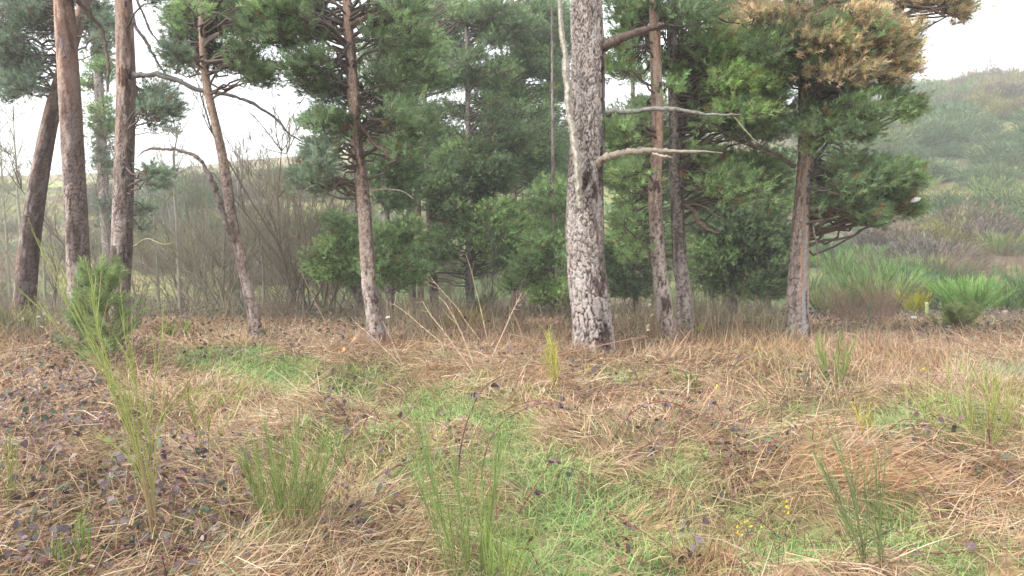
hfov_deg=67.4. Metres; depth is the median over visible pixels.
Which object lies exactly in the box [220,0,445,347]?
pine tree
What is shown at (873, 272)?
slope broom
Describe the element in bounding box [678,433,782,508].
grass tussock
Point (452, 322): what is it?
broom bush
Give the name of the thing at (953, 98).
hill bush
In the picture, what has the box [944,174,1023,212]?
hill bush
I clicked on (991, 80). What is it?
hill bush
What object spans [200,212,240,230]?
hill bush
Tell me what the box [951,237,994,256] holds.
hill bush
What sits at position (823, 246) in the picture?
slope broom
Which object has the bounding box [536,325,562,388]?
broom plant
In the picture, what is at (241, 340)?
grass tussock
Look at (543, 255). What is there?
slim pine
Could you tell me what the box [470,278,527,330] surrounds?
bare shrub
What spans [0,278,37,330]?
bare shrub
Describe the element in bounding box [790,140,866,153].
hill bush
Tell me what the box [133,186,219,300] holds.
bare shrub
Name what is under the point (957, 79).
hill bush
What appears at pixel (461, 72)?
slim pine
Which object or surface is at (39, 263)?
bare shrub
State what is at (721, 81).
pine tree
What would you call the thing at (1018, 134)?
hill bush
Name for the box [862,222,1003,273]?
hill bush
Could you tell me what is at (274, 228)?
bare shrub
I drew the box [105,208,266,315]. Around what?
bare shrub
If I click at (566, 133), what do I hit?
slim pine
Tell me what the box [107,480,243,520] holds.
bramble cane
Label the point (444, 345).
dry stem
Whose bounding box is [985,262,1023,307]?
slope broom
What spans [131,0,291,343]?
pine tree
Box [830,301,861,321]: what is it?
bare shrub
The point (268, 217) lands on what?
hill bush
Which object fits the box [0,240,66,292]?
bare shrub
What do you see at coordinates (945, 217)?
hill bush
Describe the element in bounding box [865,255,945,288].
slope broom
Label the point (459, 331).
dry stem
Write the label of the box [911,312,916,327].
marker cane
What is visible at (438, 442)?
grass tussock
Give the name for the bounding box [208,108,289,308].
leafless tree
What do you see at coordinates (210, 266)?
bare shrub
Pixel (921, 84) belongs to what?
hill bush
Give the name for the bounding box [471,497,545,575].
broom plant
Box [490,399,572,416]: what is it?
bramble cane
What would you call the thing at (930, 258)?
slope broom
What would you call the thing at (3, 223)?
bare shrub
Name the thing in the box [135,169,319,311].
bare shrub
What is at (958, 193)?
hill bush
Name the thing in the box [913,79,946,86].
hill bush
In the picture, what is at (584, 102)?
pine tree
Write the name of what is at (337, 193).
hill bush
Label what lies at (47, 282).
bare shrub
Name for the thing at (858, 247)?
broom bush
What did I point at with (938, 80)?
hill bush
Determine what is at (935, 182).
slope broom
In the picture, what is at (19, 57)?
pine tree
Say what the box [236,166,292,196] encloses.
hill bush
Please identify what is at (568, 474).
bramble cane
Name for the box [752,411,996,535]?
grass tussock
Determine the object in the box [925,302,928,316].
fence post
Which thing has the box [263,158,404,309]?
bare shrub
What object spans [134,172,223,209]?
hill bush
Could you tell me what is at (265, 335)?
grass tussock
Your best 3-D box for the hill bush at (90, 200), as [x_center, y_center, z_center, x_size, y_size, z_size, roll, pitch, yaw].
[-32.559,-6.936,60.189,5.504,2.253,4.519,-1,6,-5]
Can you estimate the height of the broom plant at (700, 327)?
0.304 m
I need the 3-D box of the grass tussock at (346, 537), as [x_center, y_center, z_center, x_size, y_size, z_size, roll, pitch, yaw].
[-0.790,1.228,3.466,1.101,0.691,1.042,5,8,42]
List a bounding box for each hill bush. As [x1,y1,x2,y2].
[0,175,26,190]
[0,216,44,233]
[86,179,139,199]
[87,186,111,212]
[89,226,164,252]
[98,226,190,268]
[132,245,191,272]
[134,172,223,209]
[134,215,168,234]
[137,204,201,225]
[143,197,172,214]
[159,184,223,209]
[166,165,218,181]
[172,208,213,220]
[183,169,253,198]
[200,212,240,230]
[203,167,260,187]
[217,213,268,233]
[235,194,274,216]
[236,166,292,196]
[248,236,303,282]
[253,208,293,223]
[259,216,310,237]
[286,185,322,197]
[322,187,348,197]
[338,161,372,187]
[390,214,437,226]
[396,240,463,279]
[649,237,672,262]
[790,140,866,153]
[820,141,862,154]
[822,226,917,249]
[824,243,874,265]
[845,227,900,251]
[848,127,923,154]
[855,217,926,243]
[862,120,923,145]
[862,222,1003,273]
[867,116,909,131]
[880,121,965,148]
[886,100,991,142]
[889,77,926,88]
[891,128,944,147]
[893,142,938,161]
[895,84,948,95]
[903,151,968,181]
[906,95,998,126]
[907,211,1000,250]
[908,187,1016,218]
[912,77,972,91]
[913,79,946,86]
[913,193,1023,236]
[915,199,979,221]
[917,182,976,203]
[918,189,975,215]
[921,74,955,86]
[922,74,950,83]
[922,141,964,156]
[929,86,974,104]
[929,95,968,106]
[933,73,989,97]
[933,210,1023,249]
[942,94,987,113]
[943,142,977,155]
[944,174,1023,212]
[945,69,991,85]
[949,154,1022,184]
[950,175,1015,191]
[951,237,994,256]
[954,86,1018,110]
[955,206,1023,229]
[958,131,1023,163]
[959,59,1011,79]
[961,74,1021,99]
[965,126,1023,146]
[965,142,1023,167]
[970,76,1023,99]
[974,116,1005,132]
[977,69,1023,92]
[979,95,1023,118]
[980,191,1023,217]
[985,65,1023,83]
[994,221,1022,243]
[995,65,1023,79]
[995,106,1023,137]
[995,129,1016,141]
[996,95,1023,119]
[997,135,1023,158]
[1007,70,1023,85]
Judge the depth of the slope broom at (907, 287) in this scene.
22.39 m
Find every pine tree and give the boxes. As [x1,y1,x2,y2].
[0,0,115,317]
[53,0,110,333]
[79,0,183,267]
[106,0,300,324]
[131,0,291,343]
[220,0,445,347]
[557,0,757,359]
[601,0,738,344]
[663,0,815,335]
[726,0,997,344]
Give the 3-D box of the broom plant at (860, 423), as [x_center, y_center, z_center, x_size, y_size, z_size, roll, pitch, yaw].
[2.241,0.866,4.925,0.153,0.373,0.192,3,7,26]
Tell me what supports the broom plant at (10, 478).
on the ground at (594, 438)
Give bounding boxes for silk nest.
[870,94,881,103]
[910,197,920,202]
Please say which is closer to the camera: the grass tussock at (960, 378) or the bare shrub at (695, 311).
the grass tussock at (960, 378)
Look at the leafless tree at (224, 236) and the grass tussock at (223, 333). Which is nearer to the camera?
the grass tussock at (223, 333)
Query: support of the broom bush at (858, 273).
on the ground at (594, 438)
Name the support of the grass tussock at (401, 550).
on the ground at (594, 438)
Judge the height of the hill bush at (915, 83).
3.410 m
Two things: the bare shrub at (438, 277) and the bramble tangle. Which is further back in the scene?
the bare shrub at (438, 277)
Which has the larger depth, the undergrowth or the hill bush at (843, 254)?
the hill bush at (843, 254)
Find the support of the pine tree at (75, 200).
on the ground at (594, 438)
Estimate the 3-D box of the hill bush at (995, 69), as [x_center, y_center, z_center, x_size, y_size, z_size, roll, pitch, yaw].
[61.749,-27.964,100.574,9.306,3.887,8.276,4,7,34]
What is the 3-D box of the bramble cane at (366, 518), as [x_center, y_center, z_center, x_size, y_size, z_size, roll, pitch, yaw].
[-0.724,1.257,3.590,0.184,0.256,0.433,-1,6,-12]
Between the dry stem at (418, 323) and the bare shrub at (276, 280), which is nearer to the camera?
the dry stem at (418, 323)
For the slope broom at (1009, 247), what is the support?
on the ground at (594, 438)
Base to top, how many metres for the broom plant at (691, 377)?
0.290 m
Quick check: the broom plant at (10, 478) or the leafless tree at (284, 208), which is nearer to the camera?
the broom plant at (10, 478)
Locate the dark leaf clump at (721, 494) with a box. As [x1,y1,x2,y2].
[713,491,731,516]
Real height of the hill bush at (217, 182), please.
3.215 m
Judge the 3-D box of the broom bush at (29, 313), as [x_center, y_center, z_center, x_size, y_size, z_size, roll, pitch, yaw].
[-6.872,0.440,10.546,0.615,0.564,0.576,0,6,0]
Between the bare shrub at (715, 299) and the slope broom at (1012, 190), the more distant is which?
the slope broom at (1012, 190)
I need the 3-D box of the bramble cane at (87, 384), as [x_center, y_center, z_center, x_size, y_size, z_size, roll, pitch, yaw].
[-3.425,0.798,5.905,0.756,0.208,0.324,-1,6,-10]
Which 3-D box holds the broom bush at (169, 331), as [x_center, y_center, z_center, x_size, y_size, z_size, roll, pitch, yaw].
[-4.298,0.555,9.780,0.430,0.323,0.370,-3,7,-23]
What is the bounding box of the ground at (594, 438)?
[0,108,1023,575]
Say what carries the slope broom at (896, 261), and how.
on the ground at (594, 438)
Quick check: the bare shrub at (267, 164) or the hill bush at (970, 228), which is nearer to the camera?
the bare shrub at (267, 164)
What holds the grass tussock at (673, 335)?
on the ground at (594, 438)
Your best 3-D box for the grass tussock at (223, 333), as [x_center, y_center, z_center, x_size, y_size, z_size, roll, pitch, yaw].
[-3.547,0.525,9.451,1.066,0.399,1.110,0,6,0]
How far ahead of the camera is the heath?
43.64 m
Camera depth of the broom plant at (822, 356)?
6.83 m
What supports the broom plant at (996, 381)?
on the ground at (594, 438)
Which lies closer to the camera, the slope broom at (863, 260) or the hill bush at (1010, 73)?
the slope broom at (863, 260)
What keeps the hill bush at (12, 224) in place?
on the ground at (594, 438)
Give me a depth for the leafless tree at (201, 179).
21.74 m
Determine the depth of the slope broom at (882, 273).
22.73 m
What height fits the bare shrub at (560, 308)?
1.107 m
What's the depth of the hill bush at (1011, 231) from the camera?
35.12 m
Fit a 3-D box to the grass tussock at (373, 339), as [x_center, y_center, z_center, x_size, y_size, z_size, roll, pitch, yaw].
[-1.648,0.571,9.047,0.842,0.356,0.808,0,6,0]
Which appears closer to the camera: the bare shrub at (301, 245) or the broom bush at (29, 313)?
the broom bush at (29, 313)
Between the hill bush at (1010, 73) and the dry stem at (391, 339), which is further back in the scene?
the hill bush at (1010, 73)
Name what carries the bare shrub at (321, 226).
on the ground at (594, 438)
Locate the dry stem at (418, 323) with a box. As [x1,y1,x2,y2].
[393,291,443,352]
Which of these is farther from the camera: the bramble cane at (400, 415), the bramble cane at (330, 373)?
the bramble cane at (330, 373)
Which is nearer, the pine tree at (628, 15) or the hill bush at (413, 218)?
the pine tree at (628, 15)
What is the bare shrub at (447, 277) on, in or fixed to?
on the ground at (594, 438)
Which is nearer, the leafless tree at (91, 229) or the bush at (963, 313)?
the bush at (963, 313)
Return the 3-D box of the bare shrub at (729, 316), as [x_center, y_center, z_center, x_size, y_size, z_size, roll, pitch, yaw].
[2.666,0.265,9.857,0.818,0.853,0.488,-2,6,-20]
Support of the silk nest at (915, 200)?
attached to the pine tree at (851, 46)
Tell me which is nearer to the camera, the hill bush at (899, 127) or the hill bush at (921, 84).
the hill bush at (899, 127)
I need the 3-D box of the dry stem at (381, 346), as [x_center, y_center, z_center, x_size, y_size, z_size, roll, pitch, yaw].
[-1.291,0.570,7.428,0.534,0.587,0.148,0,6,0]
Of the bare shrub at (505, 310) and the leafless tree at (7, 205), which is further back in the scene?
the leafless tree at (7, 205)
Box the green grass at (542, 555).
[0,317,1023,575]
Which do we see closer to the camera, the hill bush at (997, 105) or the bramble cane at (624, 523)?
the bramble cane at (624, 523)
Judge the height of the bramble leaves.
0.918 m
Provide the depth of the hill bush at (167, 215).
55.06 m
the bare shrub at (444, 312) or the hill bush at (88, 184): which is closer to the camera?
the bare shrub at (444, 312)
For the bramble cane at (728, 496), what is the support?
on the ground at (594, 438)
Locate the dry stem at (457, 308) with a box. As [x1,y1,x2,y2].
[424,274,484,346]
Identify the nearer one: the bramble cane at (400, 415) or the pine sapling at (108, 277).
the bramble cane at (400, 415)
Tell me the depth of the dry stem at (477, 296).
8.86 m
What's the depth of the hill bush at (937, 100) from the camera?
73.48 m
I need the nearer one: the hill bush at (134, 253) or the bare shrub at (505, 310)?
the bare shrub at (505, 310)
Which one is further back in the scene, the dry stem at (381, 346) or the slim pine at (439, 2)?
the slim pine at (439, 2)
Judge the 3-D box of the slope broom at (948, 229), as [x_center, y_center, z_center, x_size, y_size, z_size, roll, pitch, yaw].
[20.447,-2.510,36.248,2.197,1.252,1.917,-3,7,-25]
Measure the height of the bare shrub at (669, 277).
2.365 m
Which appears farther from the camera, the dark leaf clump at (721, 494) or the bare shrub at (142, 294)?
the bare shrub at (142, 294)
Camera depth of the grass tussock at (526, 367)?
6.76 m
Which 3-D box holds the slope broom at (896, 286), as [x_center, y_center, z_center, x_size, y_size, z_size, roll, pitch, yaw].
[9.904,0.136,20.238,2.159,1.200,1.964,-3,7,-23]
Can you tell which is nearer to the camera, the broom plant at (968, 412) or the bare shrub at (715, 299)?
the broom plant at (968, 412)
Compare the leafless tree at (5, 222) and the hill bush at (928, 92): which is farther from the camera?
the hill bush at (928, 92)
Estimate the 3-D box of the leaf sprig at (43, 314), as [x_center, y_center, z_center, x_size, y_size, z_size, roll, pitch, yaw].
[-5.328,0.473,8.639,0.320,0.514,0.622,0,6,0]
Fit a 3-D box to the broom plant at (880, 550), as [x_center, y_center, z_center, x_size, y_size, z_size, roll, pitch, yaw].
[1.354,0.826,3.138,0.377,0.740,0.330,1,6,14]
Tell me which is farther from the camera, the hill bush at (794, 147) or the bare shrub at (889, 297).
the hill bush at (794, 147)
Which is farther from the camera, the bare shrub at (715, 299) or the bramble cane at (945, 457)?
the bare shrub at (715, 299)
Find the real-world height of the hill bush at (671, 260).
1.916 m
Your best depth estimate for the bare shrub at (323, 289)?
27.61 m
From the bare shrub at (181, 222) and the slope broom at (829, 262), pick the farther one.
the slope broom at (829, 262)
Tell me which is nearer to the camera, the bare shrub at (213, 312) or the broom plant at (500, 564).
the broom plant at (500, 564)
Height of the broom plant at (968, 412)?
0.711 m
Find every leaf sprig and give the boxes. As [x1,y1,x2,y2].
[21,307,58,342]
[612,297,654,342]
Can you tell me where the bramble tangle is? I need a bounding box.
[0,312,1023,575]
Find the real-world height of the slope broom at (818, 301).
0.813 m
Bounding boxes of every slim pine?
[292,35,378,316]
[351,22,458,318]
[363,59,479,303]
[397,0,550,314]
[406,0,470,304]
[413,0,514,312]
[458,0,571,305]
[463,0,571,311]
[502,4,569,318]
[602,0,725,316]
[663,28,795,314]
[691,0,797,316]
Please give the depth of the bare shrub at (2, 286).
22.32 m
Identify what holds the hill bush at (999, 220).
on the ground at (594, 438)
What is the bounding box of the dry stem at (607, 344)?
[557,320,650,355]
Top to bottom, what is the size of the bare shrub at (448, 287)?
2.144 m
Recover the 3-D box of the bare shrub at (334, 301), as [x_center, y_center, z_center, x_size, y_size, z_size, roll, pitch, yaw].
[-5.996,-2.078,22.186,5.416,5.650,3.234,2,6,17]
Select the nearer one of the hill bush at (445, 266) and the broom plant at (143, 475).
the broom plant at (143, 475)
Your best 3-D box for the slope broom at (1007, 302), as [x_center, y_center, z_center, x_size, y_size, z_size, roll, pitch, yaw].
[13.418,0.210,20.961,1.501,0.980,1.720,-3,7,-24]
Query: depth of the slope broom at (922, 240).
33.83 m
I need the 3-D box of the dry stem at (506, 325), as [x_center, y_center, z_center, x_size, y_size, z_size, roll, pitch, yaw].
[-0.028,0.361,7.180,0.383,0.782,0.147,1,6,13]
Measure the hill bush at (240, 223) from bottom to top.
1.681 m
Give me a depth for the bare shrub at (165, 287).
21.93 m
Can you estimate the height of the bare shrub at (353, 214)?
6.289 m
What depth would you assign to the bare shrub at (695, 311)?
9.85 m
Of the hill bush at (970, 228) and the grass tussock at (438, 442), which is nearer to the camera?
the grass tussock at (438, 442)
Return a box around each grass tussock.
[195,316,248,344]
[195,471,432,575]
[216,329,263,347]
[233,322,285,342]
[334,496,509,575]
[347,414,503,470]
[348,327,404,344]
[471,352,631,396]
[554,331,611,364]
[575,470,745,555]
[587,333,638,362]
[639,323,699,343]
[641,516,762,575]
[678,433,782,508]
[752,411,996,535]
[852,402,934,436]
[889,352,1023,400]
[889,440,1023,541]
[961,349,1023,386]
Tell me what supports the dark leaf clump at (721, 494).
on the ground at (594, 438)
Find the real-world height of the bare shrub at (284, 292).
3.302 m
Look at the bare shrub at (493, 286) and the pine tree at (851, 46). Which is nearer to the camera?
the pine tree at (851, 46)
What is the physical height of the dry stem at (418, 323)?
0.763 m
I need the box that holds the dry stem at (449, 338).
[416,301,476,377]
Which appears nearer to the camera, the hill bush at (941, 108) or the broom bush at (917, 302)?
the broom bush at (917, 302)
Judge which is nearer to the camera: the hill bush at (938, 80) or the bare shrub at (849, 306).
the bare shrub at (849, 306)
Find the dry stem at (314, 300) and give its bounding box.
[300,265,325,324]
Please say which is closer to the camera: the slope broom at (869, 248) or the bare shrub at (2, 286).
the bare shrub at (2, 286)
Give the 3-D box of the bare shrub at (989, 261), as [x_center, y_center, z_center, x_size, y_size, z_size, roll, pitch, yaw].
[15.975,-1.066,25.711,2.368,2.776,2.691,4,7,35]
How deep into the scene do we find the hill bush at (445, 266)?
34.74 m
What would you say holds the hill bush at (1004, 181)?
on the ground at (594, 438)
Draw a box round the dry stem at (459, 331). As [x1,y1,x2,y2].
[436,292,476,372]
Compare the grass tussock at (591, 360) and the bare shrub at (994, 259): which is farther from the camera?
the bare shrub at (994, 259)
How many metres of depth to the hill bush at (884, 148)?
59.85 m
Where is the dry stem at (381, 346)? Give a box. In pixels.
[351,317,404,373]
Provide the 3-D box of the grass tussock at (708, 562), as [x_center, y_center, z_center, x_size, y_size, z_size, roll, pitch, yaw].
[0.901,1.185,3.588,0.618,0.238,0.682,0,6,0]
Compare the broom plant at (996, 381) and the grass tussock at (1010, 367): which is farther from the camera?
the grass tussock at (1010, 367)
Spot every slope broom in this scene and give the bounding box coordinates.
[808,253,824,267]
[809,233,855,265]
[809,271,837,297]
[809,283,851,312]
[810,246,875,282]
[814,221,833,226]
[819,280,853,305]
[820,271,884,309]
[828,261,923,302]
[830,259,932,307]
[843,241,896,260]
[844,270,926,312]
[845,221,893,232]
[851,250,925,272]
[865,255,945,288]
[866,279,930,292]
[870,267,938,286]
[874,256,942,279]
[882,275,945,310]
[894,246,962,265]
[898,252,971,278]
[899,236,948,253]
[902,265,995,309]
[905,254,980,283]
[918,209,978,230]
[925,176,946,190]
[929,222,972,237]
[961,209,1007,225]
[963,187,982,193]
[967,173,1014,193]
[976,226,1023,256]
[984,278,1023,311]
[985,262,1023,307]
[995,184,1019,193]
[996,239,1023,256]
[1000,205,1023,222]
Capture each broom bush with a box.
[0,303,38,329]
[156,320,192,338]
[443,315,463,329]
[448,304,492,328]
[468,288,498,315]
[838,269,904,282]
[841,241,890,254]
[892,265,952,285]
[896,289,934,313]
[919,270,1019,312]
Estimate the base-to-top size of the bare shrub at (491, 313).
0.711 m
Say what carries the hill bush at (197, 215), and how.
on the ground at (594, 438)
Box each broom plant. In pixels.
[0,419,24,516]
[13,218,251,567]
[36,506,94,575]
[178,366,259,491]
[230,396,350,540]
[362,367,536,575]
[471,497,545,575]
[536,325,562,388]
[640,377,669,396]
[667,364,698,393]
[685,323,702,336]
[799,404,896,575]
[812,323,861,389]
[850,396,874,439]
[897,350,1023,459]
[965,351,1003,393]
[980,362,1023,436]
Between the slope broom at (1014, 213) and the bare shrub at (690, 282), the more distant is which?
the slope broom at (1014, 213)
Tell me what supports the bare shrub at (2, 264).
on the ground at (594, 438)
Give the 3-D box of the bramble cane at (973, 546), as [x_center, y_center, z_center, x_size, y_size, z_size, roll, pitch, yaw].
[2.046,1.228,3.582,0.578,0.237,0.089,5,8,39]
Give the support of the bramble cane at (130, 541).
on the ground at (594, 438)
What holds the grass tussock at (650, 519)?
on the ground at (594, 438)
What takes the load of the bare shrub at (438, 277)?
on the ground at (594, 438)
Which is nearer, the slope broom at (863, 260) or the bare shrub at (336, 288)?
the bare shrub at (336, 288)
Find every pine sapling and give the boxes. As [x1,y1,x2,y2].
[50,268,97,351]
[59,252,157,363]
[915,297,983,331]
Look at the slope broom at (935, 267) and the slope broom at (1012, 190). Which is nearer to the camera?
the slope broom at (935, 267)
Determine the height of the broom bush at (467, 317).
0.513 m
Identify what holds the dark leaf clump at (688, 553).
on the ground at (594, 438)
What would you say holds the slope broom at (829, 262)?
on the ground at (594, 438)
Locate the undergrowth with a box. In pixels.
[0,280,1023,349]
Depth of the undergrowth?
10.45 m
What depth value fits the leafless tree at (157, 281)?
22.93 m
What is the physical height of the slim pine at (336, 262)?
8.968 m
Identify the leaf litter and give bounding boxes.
[0,274,1023,344]
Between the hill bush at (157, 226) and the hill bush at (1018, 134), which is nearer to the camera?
the hill bush at (157, 226)
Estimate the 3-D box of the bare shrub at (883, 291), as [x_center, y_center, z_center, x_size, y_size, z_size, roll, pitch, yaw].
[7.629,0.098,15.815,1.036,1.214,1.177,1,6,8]
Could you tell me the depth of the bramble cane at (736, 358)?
7.23 m
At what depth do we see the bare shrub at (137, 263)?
29.25 m
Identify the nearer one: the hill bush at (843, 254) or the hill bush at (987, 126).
the hill bush at (843, 254)
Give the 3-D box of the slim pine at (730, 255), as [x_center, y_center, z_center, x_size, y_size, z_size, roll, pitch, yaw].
[4.465,-3.065,15.235,3.123,7.952,3.090,0,6,0]
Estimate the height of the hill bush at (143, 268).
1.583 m
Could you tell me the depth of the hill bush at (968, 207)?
41.44 m
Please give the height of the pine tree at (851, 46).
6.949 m
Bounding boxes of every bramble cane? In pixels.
[10,468,117,513]
[13,531,159,563]
[23,380,113,401]
[28,451,129,479]
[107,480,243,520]
[303,370,343,391]
[330,504,365,546]
[339,515,374,567]
[341,427,356,444]
[359,454,439,487]
[360,397,417,468]
[457,371,510,490]
[480,396,575,485]
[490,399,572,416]
[516,458,555,515]
[555,460,599,500]
[598,510,673,555]
[609,400,742,443]
[613,535,640,563]
[620,439,675,472]
[658,399,677,442]
[711,353,754,389]
[717,450,756,473]
[717,491,753,503]
[889,542,1020,555]
[904,455,983,477]
[987,409,1002,446]
[988,446,1021,484]
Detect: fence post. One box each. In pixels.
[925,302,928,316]
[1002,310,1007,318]
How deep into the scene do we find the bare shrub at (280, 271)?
22.83 m
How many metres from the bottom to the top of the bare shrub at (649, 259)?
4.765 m
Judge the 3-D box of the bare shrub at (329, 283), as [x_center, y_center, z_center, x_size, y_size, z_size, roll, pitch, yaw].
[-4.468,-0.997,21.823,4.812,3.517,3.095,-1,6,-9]
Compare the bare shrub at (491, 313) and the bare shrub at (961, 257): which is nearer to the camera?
the bare shrub at (491, 313)
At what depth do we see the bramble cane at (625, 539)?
3.73 m
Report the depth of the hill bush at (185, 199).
60.20 m
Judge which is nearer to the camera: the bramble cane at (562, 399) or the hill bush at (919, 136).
the bramble cane at (562, 399)
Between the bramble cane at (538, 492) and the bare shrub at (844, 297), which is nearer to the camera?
the bramble cane at (538, 492)
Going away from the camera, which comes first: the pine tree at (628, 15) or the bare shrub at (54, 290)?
the pine tree at (628, 15)
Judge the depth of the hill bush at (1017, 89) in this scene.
72.04 m
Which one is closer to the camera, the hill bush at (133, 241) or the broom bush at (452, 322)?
the broom bush at (452, 322)
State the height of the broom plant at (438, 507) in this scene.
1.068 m
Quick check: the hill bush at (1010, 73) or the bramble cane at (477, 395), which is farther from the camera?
the hill bush at (1010, 73)
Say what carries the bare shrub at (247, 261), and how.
on the ground at (594, 438)
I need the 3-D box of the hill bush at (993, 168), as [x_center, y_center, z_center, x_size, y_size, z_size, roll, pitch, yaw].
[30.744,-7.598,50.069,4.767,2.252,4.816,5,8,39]
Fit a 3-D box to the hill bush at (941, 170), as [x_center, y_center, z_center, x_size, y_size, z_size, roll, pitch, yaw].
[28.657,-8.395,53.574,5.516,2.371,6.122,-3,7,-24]
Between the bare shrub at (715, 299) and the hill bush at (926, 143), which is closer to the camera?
the bare shrub at (715, 299)
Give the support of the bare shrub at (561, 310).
on the ground at (594, 438)
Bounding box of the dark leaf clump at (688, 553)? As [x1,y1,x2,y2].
[673,547,702,561]
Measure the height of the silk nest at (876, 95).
0.116 m
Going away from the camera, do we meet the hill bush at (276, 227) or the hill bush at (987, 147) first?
the hill bush at (276, 227)
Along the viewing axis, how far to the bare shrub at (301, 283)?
16.55 m
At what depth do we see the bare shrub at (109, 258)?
19.45 m
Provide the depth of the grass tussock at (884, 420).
5.28 m
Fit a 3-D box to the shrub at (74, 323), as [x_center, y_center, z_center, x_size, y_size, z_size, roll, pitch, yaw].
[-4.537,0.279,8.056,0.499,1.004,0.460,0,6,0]
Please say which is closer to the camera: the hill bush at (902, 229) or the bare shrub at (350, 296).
the bare shrub at (350, 296)
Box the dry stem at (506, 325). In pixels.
[489,288,527,364]
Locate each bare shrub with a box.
[0,135,162,303]
[0,142,98,309]
[0,190,20,261]
[0,229,65,305]
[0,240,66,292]
[0,256,15,304]
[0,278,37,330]
[1,288,52,311]
[2,253,66,307]
[10,218,63,286]
[22,188,111,285]
[51,227,159,295]
[58,208,184,297]
[89,109,284,310]
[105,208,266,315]
[107,233,171,329]
[131,202,241,310]
[133,150,274,298]
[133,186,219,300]
[134,200,232,303]
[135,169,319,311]
[140,129,269,311]
[145,206,237,303]
[154,202,307,314]
[165,107,373,313]
[179,197,285,294]
[184,199,314,306]
[186,66,374,318]
[187,283,237,320]
[201,190,352,308]
[203,237,281,290]
[204,189,311,296]
[213,164,343,312]
[217,57,380,313]
[236,185,320,305]
[243,287,280,318]
[247,135,379,311]
[255,247,311,301]
[258,255,299,322]
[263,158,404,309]
[264,200,425,310]
[268,291,301,319]
[272,184,380,311]
[276,172,399,295]
[292,242,342,304]
[303,175,393,299]
[317,207,423,307]
[318,280,384,311]
[332,217,397,311]
[381,274,426,322]
[390,211,465,306]
[415,236,457,300]
[416,252,459,307]
[420,292,446,320]
[421,283,472,332]
[427,239,462,303]
[437,230,504,301]
[437,274,465,310]
[457,260,505,308]
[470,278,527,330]
[470,291,520,326]
[474,275,525,317]
[482,269,511,308]
[510,291,526,307]
[542,288,571,327]
[552,264,571,324]
[559,152,673,310]
[638,262,712,331]
[646,251,674,304]
[664,224,694,304]
[669,238,739,311]
[690,278,747,336]
[699,294,723,317]
[749,219,814,311]
[809,255,882,322]
[813,264,874,320]
[816,268,873,321]
[816,274,878,333]
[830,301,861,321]
[842,261,903,318]
[844,284,891,327]
[852,272,899,322]
[853,264,905,314]
[854,279,902,316]
[866,260,938,318]
[870,301,902,322]
[918,217,995,285]
[932,225,1001,280]
[952,216,1023,288]
[964,226,1022,281]
[1000,256,1023,285]
[1002,230,1023,277]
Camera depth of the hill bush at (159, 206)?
59.01 m
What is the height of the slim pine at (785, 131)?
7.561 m
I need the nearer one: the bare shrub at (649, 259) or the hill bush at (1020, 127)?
the bare shrub at (649, 259)
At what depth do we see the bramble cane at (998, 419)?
4.45 m
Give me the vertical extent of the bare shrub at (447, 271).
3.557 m
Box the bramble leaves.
[0,320,1003,575]
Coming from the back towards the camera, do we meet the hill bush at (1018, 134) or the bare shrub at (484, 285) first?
the hill bush at (1018, 134)
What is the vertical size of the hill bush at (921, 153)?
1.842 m
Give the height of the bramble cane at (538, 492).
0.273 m
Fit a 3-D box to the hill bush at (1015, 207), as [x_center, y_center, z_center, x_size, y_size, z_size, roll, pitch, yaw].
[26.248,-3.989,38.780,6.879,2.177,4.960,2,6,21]
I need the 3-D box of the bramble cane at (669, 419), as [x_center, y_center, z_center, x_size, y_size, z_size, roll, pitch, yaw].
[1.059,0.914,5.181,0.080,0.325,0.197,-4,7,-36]
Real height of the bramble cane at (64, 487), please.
0.153 m
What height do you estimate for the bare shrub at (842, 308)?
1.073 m
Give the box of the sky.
[0,0,1023,175]
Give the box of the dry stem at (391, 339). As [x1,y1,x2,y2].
[382,322,400,361]
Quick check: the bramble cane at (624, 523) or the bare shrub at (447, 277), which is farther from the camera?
the bare shrub at (447, 277)
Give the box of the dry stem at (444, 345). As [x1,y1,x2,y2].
[407,338,478,354]
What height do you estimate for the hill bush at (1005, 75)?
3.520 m
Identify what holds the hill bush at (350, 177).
on the ground at (594, 438)
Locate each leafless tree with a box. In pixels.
[0,81,63,239]
[0,98,29,301]
[0,122,53,262]
[0,135,65,308]
[17,148,112,260]
[97,57,207,314]
[133,141,200,307]
[155,143,227,310]
[179,148,264,313]
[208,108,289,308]
[227,127,288,307]
[249,132,314,308]
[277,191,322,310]
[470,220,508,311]
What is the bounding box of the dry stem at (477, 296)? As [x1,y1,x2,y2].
[466,255,487,340]
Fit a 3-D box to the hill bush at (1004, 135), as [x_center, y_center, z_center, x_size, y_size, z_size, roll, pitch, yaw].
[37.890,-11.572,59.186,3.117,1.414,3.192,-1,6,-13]
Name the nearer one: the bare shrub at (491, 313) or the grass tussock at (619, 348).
the grass tussock at (619, 348)
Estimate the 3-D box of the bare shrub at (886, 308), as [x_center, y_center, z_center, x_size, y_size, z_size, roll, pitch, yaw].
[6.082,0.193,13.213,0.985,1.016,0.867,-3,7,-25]
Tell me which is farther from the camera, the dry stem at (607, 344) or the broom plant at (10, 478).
the dry stem at (607, 344)
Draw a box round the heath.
[0,111,1023,306]
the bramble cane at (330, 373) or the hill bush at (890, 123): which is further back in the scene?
the hill bush at (890, 123)
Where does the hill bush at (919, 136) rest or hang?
on the ground at (594, 438)
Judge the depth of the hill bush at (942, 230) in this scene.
35.47 m
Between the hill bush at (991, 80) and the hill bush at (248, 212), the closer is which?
the hill bush at (248, 212)

